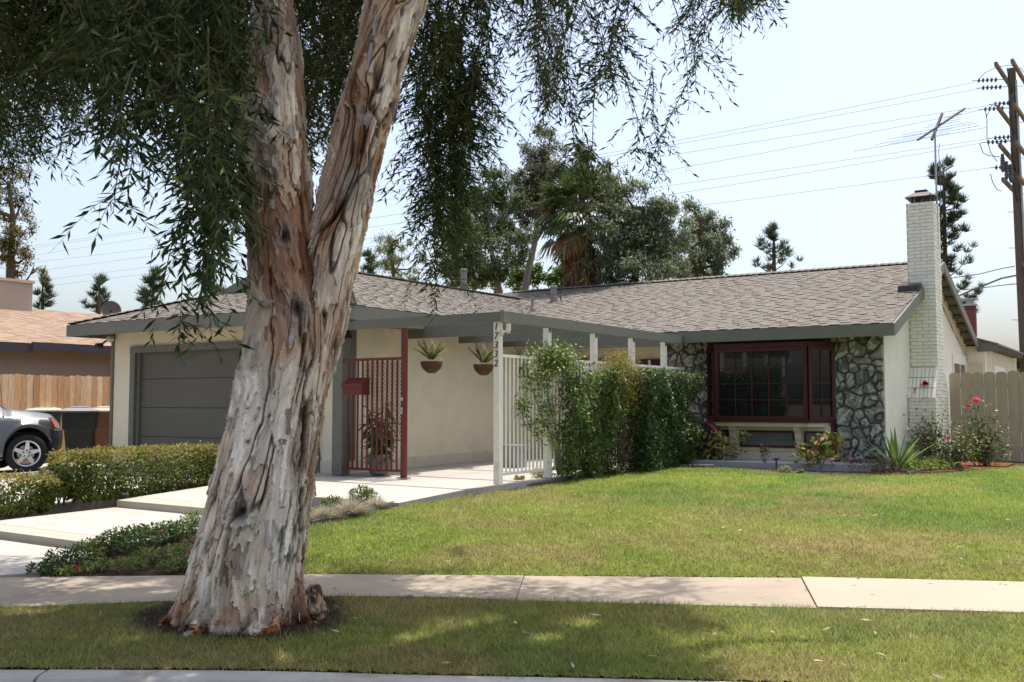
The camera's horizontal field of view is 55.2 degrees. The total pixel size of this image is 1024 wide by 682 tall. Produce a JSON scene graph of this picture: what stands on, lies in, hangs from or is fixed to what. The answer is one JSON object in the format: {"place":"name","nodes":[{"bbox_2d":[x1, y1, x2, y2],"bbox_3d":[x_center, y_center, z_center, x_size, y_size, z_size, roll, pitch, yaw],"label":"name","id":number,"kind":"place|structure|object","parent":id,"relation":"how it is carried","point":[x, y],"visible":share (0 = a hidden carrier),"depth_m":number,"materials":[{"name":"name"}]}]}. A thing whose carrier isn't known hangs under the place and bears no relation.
{"place":"outdoors","nodes":[
{"label":"outdoors","id":0,"kind":"place"},
{"bbox_2d":[0,462,199,519],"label":"driveway","id":1,"kind":"structure","parent":0,"point":[68,506],"depth_m":13.19,"materials":[{"name":"concrete"}]},
{"bbox_2d":[0,387,62,471],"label":"silver suv","id":2,"kind":"object","parent":1,"relation":"on","point":[25,435],"visible":1,"depth_m":18.29,"materials":[{"name":"paint"}]},
{"bbox_2d":[0,374,109,463],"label":"cedar fence","id":3,"kind":"object","parent":1,"relation":"on","point":[20,392],"visible":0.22,"depth_m":21.89,"materials":[{"name":"brown wood"}]},
{"bbox_2d":[60,406,99,461],"bbox_3d":[-9.104,1.969,20.591,0.763,1.190,0.912,2,-4,-24],"label":"wheeled bin","id":4,"kind":"object","parent":1,"relation":"on","point":[79,425],"visible":0.7,"depth_m":20.28,"materials":[{"name":"black plastic"}]},
{"bbox_2d":[0,574,523,608],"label":"sidewalk","id":5,"kind":"structure","parent":0,"point":[45,591],"depth_m":7.73,"materials":[{"name":"concrete"}]},
{"bbox_2d":[139,455,655,506],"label":"patio","id":6,"kind":"structure","parent":0,"point":[432,483],"depth_m":13.59,"materials":[{"name":"concrete"}]},
{"bbox_2d":[355,403,400,474],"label":"potted plant","id":7,"kind":"object","parent":6,"relation":"on","point":[374,449],"visible":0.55,"depth_m":14.91,"materials":[{"name":"green plant"}]},
{"bbox_2d":[332,311,682,484],"bbox_3d":[0.202,0.976,16.580,3.325,2.355,6.080,-2,-4,33],"label":"pergola","id":8,"kind":"object","parent":6,"relation":"on","point":[501,329],"visible":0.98,"depth_m":15.00,"materials":[{"name":"white paint"}]},
{"bbox_2d":[342,328,410,478],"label":"red gate","id":9,"kind":"structure","parent":8,"relation":"attached to","point":[403,399],"depth_m":14.53,"materials":[{"name":"metal"}]},
{"bbox_2d":[341,377,370,394],"bbox_3d":[-2.349,0.679,14.716,0.410,0.262,0.200,-2,-4,33],"label":"mailbox","id":10,"kind":"object","parent":9,"relation":"attached to","point":[355,386],"visible":1,"depth_m":14.65,"materials":[{"name":"red paint"}]},
{"bbox_2d":[415,338,447,372],"bbox_3d":[-1.308,0.160,15.767,0.600,0.720,0.479,0,-4,-4],"label":"hanging basket","id":11,"kind":"object","parent":8,"relation":"hanging from","point":[431,366],"visible":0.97,"depth_m":15.70,"materials":[{"name":"ceramic"}]},
{"bbox_2d":[468,343,493,374],"bbox_3d":[-0.456,0.238,16.998,0.592,0.720,0.444,-2,-4,25],"label":"hanging basket","id":12,"kind":"object","parent":8,"relation":"hanging from","point":[482,369],"visible":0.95,"depth_m":16.94,"materials":[{"name":"ceramic"}]},
{"bbox_2d":[510,346,537,376],"bbox_3d":[0.282,0.316,18.243,0.509,0.720,0.693,-2,-4,33],"label":"hanging basket","id":13,"kind":"object","parent":8,"relation":"hanging from","point":[519,353],"visible":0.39,"depth_m":18.14,"materials":[{"name":"plant"}]},
{"bbox_2d":[503,354,684,475],"bbox_3d":[1.546,1.166,15.904,0.040,1.650,6.235,-2,-4,33],"label":"white railing","id":14,"kind":"object","parent":8,"relation":"attached to","point":[506,356],"visible":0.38,"depth_m":13.87,"materials":[{"name":"metal"}]},
{"bbox_2d":[511,331,595,482],"bbox_3d":[0.664,1.020,14.253,0.719,2.328,2.088,-2,-4,33],"label":"climbing vine","id":15,"kind":"object","parent":14,"relation":"attached to","point":[556,359],"visible":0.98,"depth_m":14.15,"materials":[{"name":"green plant"}]},
{"bbox_2d":[503,444,527,467],"bbox_3d":[0.051,1.961,16.677,0.340,0.380,0.340,-2,-4,33],"label":"planter box","id":16,"kind":"object","parent":6,"relation":"on","point":[515,456],"visible":0.5,"depth_m":16.56,"materials":[{"name":"white wood"}]},
{"bbox_2d":[0,440,1023,681],"bbox_3d":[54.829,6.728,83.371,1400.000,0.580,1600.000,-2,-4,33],"label":"ground","id":17,"kind":"structure","parent":0,"point":[329,670],"depth_m":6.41,"materials":[{"name":"green plant"}]},
{"bbox_2d":[0,670,46,681],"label":"curb","id":18,"kind":"structure","parent":17,"relation":"on","point":[19,675],"depth_m":5.30,"materials":[{"name":"concrete"}]},
{"bbox_2d":[0,163,48,279],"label":"tree","id":19,"kind":"object","parent":17,"relation":"on","point":[8,243],"visible":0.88,"depth_m":43.95,"materials":[{"name":"green plant"}]},
{"bbox_2d":[0,467,72,517],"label":"clipped hedge","id":20,"kind":"object","parent":17,"relation":"on","point":[41,499],"visible":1,"depth_m":11.95,"materials":[{"name":"green plant"}]},
{"bbox_2d":[0,540,82,576],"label":"walkway","id":21,"kind":"structure","parent":17,"relation":"on","point":[16,558],"depth_m":9.13,"materials":[{"name":"concrete"}]},
{"bbox_2d":[26,407,60,456],"bbox_3d":[-10.430,2.044,21.794,0.763,1.190,0.912,2,-4,-24],"label":"wheeled bin","id":22,"kind":"object","parent":17,"relation":"on","point":[55,412],"visible":0.26,"depth_m":21.52,"materials":[{"name":"green plastic"}]},
{"bbox_2d":[32,273,59,309],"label":"pine","id":23,"kind":"object","parent":17,"relation":"on","point":[45,283],"visible":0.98,"depth_m":57.89,"materials":[{"name":"green plant"}]},
{"bbox_2d":[0,277,110,380],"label":"neighbour house","id":24,"kind":"structure","parent":17,"relation":"on","point":[33,342],"depth_m":24.52,"materials":[{"name":"paint"}]},
{"bbox_2d":[78,272,112,313],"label":"pine","id":25,"kind":"object","parent":17,"relation":"on","point":[101,296],"visible":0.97,"depth_m":56.02,"materials":[{"name":"green plant"}]},
{"bbox_2d":[0,507,200,540],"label":"walkway","id":26,"kind":"structure","parent":17,"relation":"on","point":[94,522],"depth_m":11.33,"materials":[{"name":"concrete"}]},
{"bbox_2d":[0,497,205,552],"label":"step","id":27,"kind":"object","parent":26,"relation":"on","point":[43,537],"visible":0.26,"depth_m":10.48,"materials":[{"name":"concrete"}]},
{"bbox_2d":[92,406,109,460],"bbox_3d":[-8.670,1.988,20.892,0.763,1.190,0.912,2,-4,-24],"label":"wheeled bin","id":28,"kind":"object","parent":17,"relation":"on","point":[101,435],"visible":0.26,"depth_m":20.55,"materials":[{"name":"brown plastic"}]},
{"bbox_2d":[39,440,220,504],"bbox_3d":[-5.057,1.777,13.512,0.880,0.772,2.940,-2,-4,33],"label":"clipped hedge","id":29,"kind":"object","parent":17,"relation":"on","point":[87,482],"visible":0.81,"depth_m":13.12,"materials":[{"name":"green plant"}]},
{"bbox_2d":[134,264,165,306],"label":"pine","id":30,"kind":"object","parent":17,"relation":"on","point":[149,279],"visible":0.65,"depth_m":49.80,"materials":[{"name":"green plant"}]},
{"bbox_2d":[359,246,377,273],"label":"pine","id":31,"kind":"object","parent":17,"relation":"on","point":[368,254],"visible":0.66,"depth_m":51.84,"materials":[{"name":"green plant"}]},
{"bbox_2d":[36,669,726,681],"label":"curb","id":32,"kind":"structure","parent":17,"relation":"on","point":[68,675],"depth_m":5.26,"materials":[{"name":"concrete"}]},
{"bbox_2d":[367,229,428,280],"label":"pepper tree","id":33,"kind":"object","parent":17,"relation":"on","point":[391,263],"visible":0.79,"depth_m":45.81,"materials":[{"name":"green plant"}]},
{"bbox_2d":[430,247,503,293],"bbox_3d":[-1.233,0.015,32.600,2.509,6.604,2.799,-2,-4,33],"label":"green bush","id":34,"kind":"object","parent":17,"relation":"on","point":[471,285],"visible":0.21,"depth_m":32.39,"materials":[{"name":"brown plant"}]},
{"bbox_2d":[441,162,540,292],"bbox_3d":[-0.572,-1.200,28.630,3.107,8.532,3.074,0,-4,3],"label":"eucalyptus","id":35,"kind":"object","parent":17,"relation":"on","point":[507,229],"visible":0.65,"depth_m":28.72,"materials":[{"name":"green plant"}]},
{"bbox_2d":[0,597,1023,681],"bbox_3d":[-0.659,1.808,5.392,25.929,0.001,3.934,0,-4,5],"label":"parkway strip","id":36,"kind":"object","parent":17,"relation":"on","point":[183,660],"visible":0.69,"depth_m":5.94,"materials":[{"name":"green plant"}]},
{"bbox_2d":[0,0,788,670],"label":"paperbark tree","id":37,"kind":"object","parent":36,"relation":"on","point":[256,62],"visible":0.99,"depth_m":6.46,"materials":[{"name":"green plant"}]},
{"bbox_2d":[17,509,1018,678],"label":"fallen leaves","id":38,"kind":"object","parent":36,"relation":"on","point":[937,675],"visible":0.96,"depth_m":6.89,"materials":[{"name":"brown plant"}]},
{"bbox_2d":[504,258,563,291],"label":"green bush","id":39,"kind":"object","parent":17,"relation":"on","point":[551,279],"visible":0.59,"depth_m":32.38,"materials":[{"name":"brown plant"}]},
{"bbox_2d":[48,460,1023,578],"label":"planting bed","id":40,"kind":"object","parent":17,"relation":"on","point":[151,570],"visible":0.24,"depth_m":9.06,"materials":[{"name":"soil"}]},
{"bbox_2d":[25,558,66,574],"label":"bedding plant","id":41,"kind":"object","parent":40,"relation":"on","point":[43,566],"visible":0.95,"depth_m":8.31,"materials":[{"name":"green plant"}]},
{"bbox_2d":[50,563,80,576],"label":"bedding plant","id":42,"kind":"object","parent":40,"relation":"on","point":[65,569],"visible":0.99,"depth_m":8.27,"materials":[{"name":"green plant"}]},
{"bbox_2d":[41,546,90,565],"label":"bedding plant","id":43,"kind":"object","parent":40,"relation":"on","point":[65,554],"visible":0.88,"depth_m":8.57,"materials":[{"name":"green plant"}]},
{"bbox_2d":[66,537,107,559],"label":"bedding plant","id":44,"kind":"object","parent":40,"relation":"on","point":[96,552],"visible":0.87,"depth_m":8.80,"materials":[{"name":"green plant"}]},
{"bbox_2d":[80,555,113,573],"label":"bedding plant","id":45,"kind":"object","parent":40,"relation":"on","point":[100,562],"visible":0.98,"depth_m":8.43,"materials":[{"name":"green plant"}]},
{"bbox_2d":[82,532,124,552],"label":"bedding plant","id":46,"kind":"object","parent":40,"relation":"on","point":[100,539],"visible":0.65,"depth_m":9.03,"materials":[{"name":"green plant"}]},
{"bbox_2d":[109,554,152,572],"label":"bedding plant","id":47,"kind":"object","parent":40,"relation":"on","point":[132,562],"visible":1,"depth_m":8.44,"materials":[{"name":"green plant"}]},
{"bbox_2d":[95,523,168,551],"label":"bedding plant","id":48,"kind":"object","parent":40,"relation":"on","point":[126,537],"visible":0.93,"depth_m":9.14,"materials":[{"name":"green plant"}]},
{"bbox_2d":[131,545,170,562],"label":"bedding plant","id":49,"kind":"object","parent":40,"relation":"on","point":[153,555],"visible":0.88,"depth_m":8.71,"materials":[{"name":"green plant"}]},
{"bbox_2d":[123,520,184,543],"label":"bedding plant","id":50,"kind":"object","parent":40,"relation":"on","point":[162,526],"visible":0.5,"depth_m":9.48,"materials":[{"name":"green plant"}]},
{"bbox_2d":[154,558,186,572],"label":"bedding plant","id":51,"kind":"object","parent":40,"relation":"on","point":[174,568],"visible":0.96,"depth_m":8.43,"materials":[{"name":"green plant"}]},
{"bbox_2d":[154,520,198,540],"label":"bedding plant","id":52,"kind":"object","parent":40,"relation":"on","point":[184,527],"visible":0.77,"depth_m":9.60,"materials":[{"name":"green plant"}]},
{"bbox_2d":[159,542,193,561],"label":"bedding plant","id":53,"kind":"object","parent":40,"relation":"on","point":[177,549],"visible":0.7,"depth_m":8.74,"materials":[{"name":"green plant"}]},
{"bbox_2d":[178,509,201,532],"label":"bedding plant","id":54,"kind":"object","parent":40,"relation":"on","point":[191,517],"visible":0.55,"depth_m":10.03,"materials":[{"name":"green plant"}]},
{"bbox_2d":[310,503,346,518],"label":"fescue tuft","id":55,"kind":"object","parent":40,"relation":"on","point":[325,513],"visible":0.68,"depth_m":10.68,"materials":[{"name":"beige plant"}]},
{"bbox_2d":[320,494,345,508],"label":"shrub","id":56,"kind":"object","parent":40,"relation":"on","point":[327,501],"visible":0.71,"depth_m":11.44,"materials":[{"name":"green plant"}]},
{"bbox_2d":[319,492,381,515],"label":"fescue tuft","id":57,"kind":"object","parent":40,"relation":"on","point":[354,507],"visible":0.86,"depth_m":10.95,"materials":[{"name":"beige plant"}]},
{"bbox_2d":[311,501,394,526],"bbox_3d":[-1.743,1.954,11.081,0.095,0.140,1.578,-2,-4,27],"label":"bed edging","id":58,"kind":"object","parent":40,"relation":"on","point":[331,518],"visible":0.66,"depth_m":10.86,"materials":[{"name":"grey concrete"}]},
{"bbox_2d":[348,484,378,504],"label":"shrub","id":59,"kind":"object","parent":40,"relation":"on","point":[366,492],"visible":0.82,"depth_m":11.81,"materials":[{"name":"green plant"}]},
{"bbox_2d":[361,493,401,507],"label":"fescue tuft","id":60,"kind":"object","parent":40,"relation":"on","point":[378,501],"visible":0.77,"depth_m":11.46,"materials":[{"name":"beige plant"}]},
{"bbox_2d":[555,366,628,480],"bbox_3d":[1.191,1.250,14.964,0.708,1.774,1.711,-2,-4,33],"label":"climbing vine","id":61,"kind":"object","parent":40,"relation":"on","point":[582,410],"visible":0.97,"depth_m":14.80,"materials":[{"name":"green plant"}]},
{"bbox_2d":[525,464,713,485],"bbox_3d":[1.620,2.103,15.520,4.697,0.115,0.659,4,-5,-45],"label":"bed edging","id":62,"kind":"object","parent":40,"relation":"on","point":[630,470],"visible":0.52,"depth_m":15.11,"materials":[{"name":"grey concrete"}]},
{"bbox_2d":[588,340,652,472],"bbox_3d":[1.875,1.059,15.958,0.754,2.132,2.422,-2,-4,33],"label":"nandina shrub","id":63,"kind":"object","parent":40,"relation":"on","point":[618,362],"visible":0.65,"depth_m":15.81,"materials":[{"name":"green plant"}]},
{"bbox_2d":[621,367,707,471],"bbox_3d":[2.609,1.349,16.970,0.853,1.773,2.463,-2,-4,33],"label":"jasmine hedge","id":64,"kind":"object","parent":40,"relation":"on","point":[662,385],"visible":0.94,"depth_m":16.57,"materials":[{"name":"green plant"}]},
{"bbox_2d":[670,445,698,463],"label":"strap leaf clump","id":65,"kind":"object","parent":40,"relation":"on","point":[685,460],"visible":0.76,"depth_m":17.05,"materials":[{"name":"green plant"}]},
{"bbox_2d":[694,428,753,460],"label":"hydrangea","id":66,"kind":"object","parent":40,"relation":"on","point":[717,438],"visible":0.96,"depth_m":17.52,"materials":[{"name":"green plant"}]},
{"bbox_2d":[759,443,770,462],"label":"young rose","id":67,"kind":"object","parent":40,"relation":"on","point":[765,449],"visible":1,"depth_m":16.84,"materials":[{"name":"green plant"}]},
{"bbox_2d":[788,431,847,469],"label":"hydrangea","id":68,"kind":"object","parent":40,"relation":"on","point":[821,454],"visible":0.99,"depth_m":16.32,"materials":[{"name":"green plant"}]},
{"bbox_2d":[840,452,909,472],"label":"grey ground cover","id":69,"kind":"object","parent":40,"relation":"on","point":[873,462],"visible":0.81,"depth_m":15.90,"materials":[{"name":"green plant"}]},
{"bbox_2d":[849,426,937,470],"bbox_3d":[6.406,1.772,16.180,1.485,0.745,1.153,0,-4,1],"label":"sword leaf plant","id":70,"kind":"object","parent":40,"relation":"on","point":[894,446],"visible":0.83,"depth_m":16.19,"materials":[{"name":"green plant"}]},
{"bbox_2d":[904,454,958,471],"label":"lime ground cover","id":71,"kind":"object","parent":40,"relation":"on","point":[927,463],"visible":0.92,"depth_m":16.32,"materials":[{"name":"green plant"}]},
{"bbox_2d":[907,468,963,474],"bbox_3d":[6.752,2.119,15.874,1.428,0.074,0.328,2,-4,-31],"label":"bed edging","id":72,"kind":"object","parent":40,"relation":"on","point":[929,469],"visible":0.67,"depth_m":16.09,"materials":[{"name":"grey concrete"}]},
{"bbox_2d":[915,461,1013,473],"bbox_3d":[7.559,2.209,17.020,1.352,0.093,3.459,-6,-7,59],"label":"mulch bed","id":73,"kind":"object","parent":40,"relation":"on","point":[978,466],"visible":0.4,"depth_m":16.94,"materials":[{"name":"brown soil"}]},
{"bbox_2d":[903,409,959,458],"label":"rose bush","id":74,"kind":"object","parent":73,"relation":"on","point":[928,440],"visible":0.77,"depth_m":17.74,"materials":[{"name":"green plant"}]},
{"bbox_2d":[925,422,982,467],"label":"rose bush","id":75,"kind":"object","parent":73,"relation":"on","point":[958,451],"visible":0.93,"depth_m":16.70,"materials":[{"name":"green plant"}]},
{"bbox_2d":[950,395,1014,465],"bbox_3d":[8.230,1.589,17.166,1.070,1.301,0.720,-2,-4,33],"label":"rose bush","id":76,"kind":"object","parent":40,"relation":"on","point":[982,454],"visible":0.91,"depth_m":17.09,"materials":[{"name":"green plant"}]},
{"bbox_2d":[66,189,1023,473],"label":"house","id":77,"kind":"structure","parent":17,"relation":"on","point":[854,355],"depth_m":18.05,"materials":[{"name":"beige paint"}]},
{"bbox_2d":[101,301,120,314],"bbox_3d":[-11.289,-0.684,27.521,0.540,0.886,0.204,2,-4,-34],"label":"satellite dish","id":78,"kind":"object","parent":77,"relation":"attached to","point":[109,307],"visible":0.79,"depth_m":27.51,"materials":[{"name":"metal"}]},
{"bbox_2d":[140,349,240,466],"bbox_3d":[-5.047,1.176,17.176,4.560,2.130,0.060,-2,-4,33],"label":"garage door","id":79,"kind":"structure","parent":77,"relation":"in","point":[190,403],"depth_m":17.70,"materials":[{"name":"paint"}]},
{"bbox_2d":[635,359,659,441],"bbox_3d":[2.672,1.309,19.206,0.680,1.900,0.068,-2,-4,33],"label":"entry door","id":80,"kind":"structure","parent":77,"relation":"in","point":[656,362],"depth_m":19.21,"materials":[{"name":"red paint"}]},
{"bbox_2d":[706,338,836,461],"bbox_3d":[4.601,1.075,17.727,2.400,2.180,0.450,-2,-4,33],"label":"bay window","id":81,"kind":"structure","parent":77,"relation":"in","point":[783,391],"depth_m":17.55,"materials":[{"name":"red paint"}]},
{"bbox_2d":[858,108,985,249],"bbox_3d":[8.192,-3.303,19.188,2.396,3.144,2.817,-2,-4,33],"label":"tv aerial","id":82,"kind":"object","parent":77,"relation":"attached to","point":[935,130],"visible":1,"depth_m":18.86,"materials":[{"name":"metal"}]},
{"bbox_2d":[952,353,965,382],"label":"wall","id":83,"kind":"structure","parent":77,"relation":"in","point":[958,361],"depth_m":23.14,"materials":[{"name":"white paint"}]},
{"bbox_2d":[491,121,634,289],"bbox_3d":[1.596,-1.931,30.669,4.684,10.246,2.923,0,-4,4],"label":"eucalyptus","id":84,"kind":"object","parent":17,"relation":"on","point":[542,170],"visible":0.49,"depth_m":30.84,"materials":[{"name":"green plant"}]},
{"bbox_2d":[528,159,635,286],"bbox_3d":[1.931,-0.992,26.335,3.136,7.828,3.177,2,-4,-33],"label":"fan palm","id":85,"kind":"object","parent":17,"relation":"on","point":[568,256],"visible":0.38,"depth_m":25.99,"materials":[{"name":"green plant"}]},
{"bbox_2d":[585,168,704,284],"bbox_3d":[3.452,-0.889,25.335,2.965,7.495,3.096,-2,-4,33],"label":"olive tree","id":86,"kind":"object","parent":17,"relation":"on","point":[618,258],"visible":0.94,"depth_m":25.20,"materials":[{"name":"green plant"}]},
{"bbox_2d":[658,193,743,278],"bbox_3d":[5.336,-0.695,28.724,2.807,7.535,3.183,-2,-4,33],"label":"olive tree","id":87,"kind":"object","parent":17,"relation":"on","point":[713,251],"visible":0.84,"depth_m":28.40,"materials":[{"name":"green plant"}]},
{"bbox_2d":[751,219,803,271],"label":"pine","id":88,"kind":"object","parent":17,"relation":"on","point":[770,233],"visible":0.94,"depth_m":43.86,"materials":[{"name":"green plant"}]},
{"bbox_2d":[691,458,878,470],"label":"edging","id":89,"kind":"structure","parent":17,"relation":"on","point":[755,463],"depth_m":16.84,"materials":[{"name":"concrete"}]},
{"bbox_2d":[684,422,723,459],"bbox_3d":[3.498,1.824,17.932,0.680,0.689,0.392,-2,-4,33],"label":"hose reel","id":90,"kind":"object","parent":89,"relation":"on","point":[708,427],"visible":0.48,"depth_m":17.74,"materials":[{"name":"red plastic"}]},
{"bbox_2d":[925,154,988,312],"bbox_3d":[15.897,-1.715,36.026,2.906,10.488,2.794,-2,-4,33],"label":"pine","id":91,"kind":"object","parent":17,"relation":"on","point":[950,188],"visible":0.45,"depth_m":35.68,"materials":[{"name":"green plant"}]},
{"bbox_2d":[949,371,1023,461],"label":"tan fence","id":92,"kind":"object","parent":17,"relation":"on","point":[1000,397],"visible":0.88,"depth_m":18.73,"materials":[{"name":"paint"}]},
{"bbox_2d":[972,58,1023,372],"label":"utility pole","id":93,"kind":"object","parent":17,"relation":"on","point":[1013,171],"visible":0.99,"depth_m":29.88,"materials":[{"name":"brown wood"}]},
{"bbox_2d":[3,110,979,267],"bbox_3d":[-13.424,-5.574,49.987,68.582,0.518,0.013,-3,-4,36],"label":"power line","id":94,"kind":"object","parent":93,"relation":"attached to","point":[666,170],"visible":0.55,"depth_m":33.89,"materials":[{"name":"black metal"}]},
{"bbox_2d":[3,139,983,275],"bbox_3d":[-13.309,-5.081,49.998,68.878,0.359,0.013,-3,-4,35],"label":"power line","id":95,"kind":"object","parent":93,"relation":"attached to","point":[662,186],"visible":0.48,"depth_m":34.13,"materials":[{"name":"black metal"}]},
{"bbox_2d":[31,82,973,246],"bbox_3d":[-13.499,-6.609,49.990,68.371,0.424,0.013,-3,-4,36],"label":"power line","id":96,"kind":"object","parent":93,"relation":"attached to","point":[649,145],"visible":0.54,"depth_m":34.41,"materials":[{"name":"black metal"}]},
{"bbox_2d":[32,88,979,248],"bbox_3d":[-13.449,-6.511,49.995,68.502,0.386,0.013,-3,-4,36],"label":"power line","id":97,"kind":"object","parent":93,"relation":"attached to","point":[657,147],"visible":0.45,"depth_m":34.34,"materials":[{"name":"black metal"}]},
{"bbox_2d":[36,143,978,280],"bbox_3d":[-13.389,-4.620,49.996,68.683,0.430,0.013,-3,-4,36],"label":"power line","id":98,"kind":"object","parent":93,"relation":"attached to","point":[650,197],"visible":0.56,"depth_m":34.26,"materials":[{"name":"black metal"}]},
{"bbox_2d":[33,168,985,287],"bbox_3d":[-13.299,-4.117,49.999,68.910,0.190,0.013,-3,-4,35],"label":"power line","id":99,"kind":"object","parent":93,"relation":"attached to","point":[699,205],"visible":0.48,"depth_m":33.77,"materials":[{"name":"black metal"}]},
{"bbox_2d":[39,105,988,254],"bbox_3d":[-13.309,-6.107,49.999,68.880,0.269,0.013,-3,-4,35],"label":"power line","id":100,"kind":"object","parent":93,"relation":"attached to","point":[668,155],"visible":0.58,"depth_m":34.24,"materials":[{"name":"black metal"}]},
{"bbox_2d":[959,275,1015,295],"bbox_3d":[15.950,-1.841,32.990,0.339,0.349,6.052,0,-4,5],"label":"service cable","id":101,"kind":"object","parent":93,"relation":"attached to","point":[987,284],"visible":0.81,"depth_m":32.85,"materials":[{"name":"black rubber"}]},
{"bbox_2d":[0,0,1023,371],"label":"sky","id":102,"kind":"structure","parent":0,"point":[830,55],"materials":[{"name":"white"}]},
{"bbox_2d":[303,464,1023,581],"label":"lawn","id":103,"kind":"structure","parent":0,"point":[928,542],"depth_m":10.03,"materials":[{"name":"green plant"}]},
{"bbox_2d":[516,576,816,609],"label":"sidewalk","id":104,"kind":"structure","parent":0,"point":[748,591],"depth_m":7.63,"materials":[{"name":"concrete"}]},
{"bbox_2d":[802,577,1023,613],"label":"sidewalk","id":105,"kind":"structure","parent":0,"point":[915,594],"depth_m":7.42,"materials":[{"name":"concrete"}]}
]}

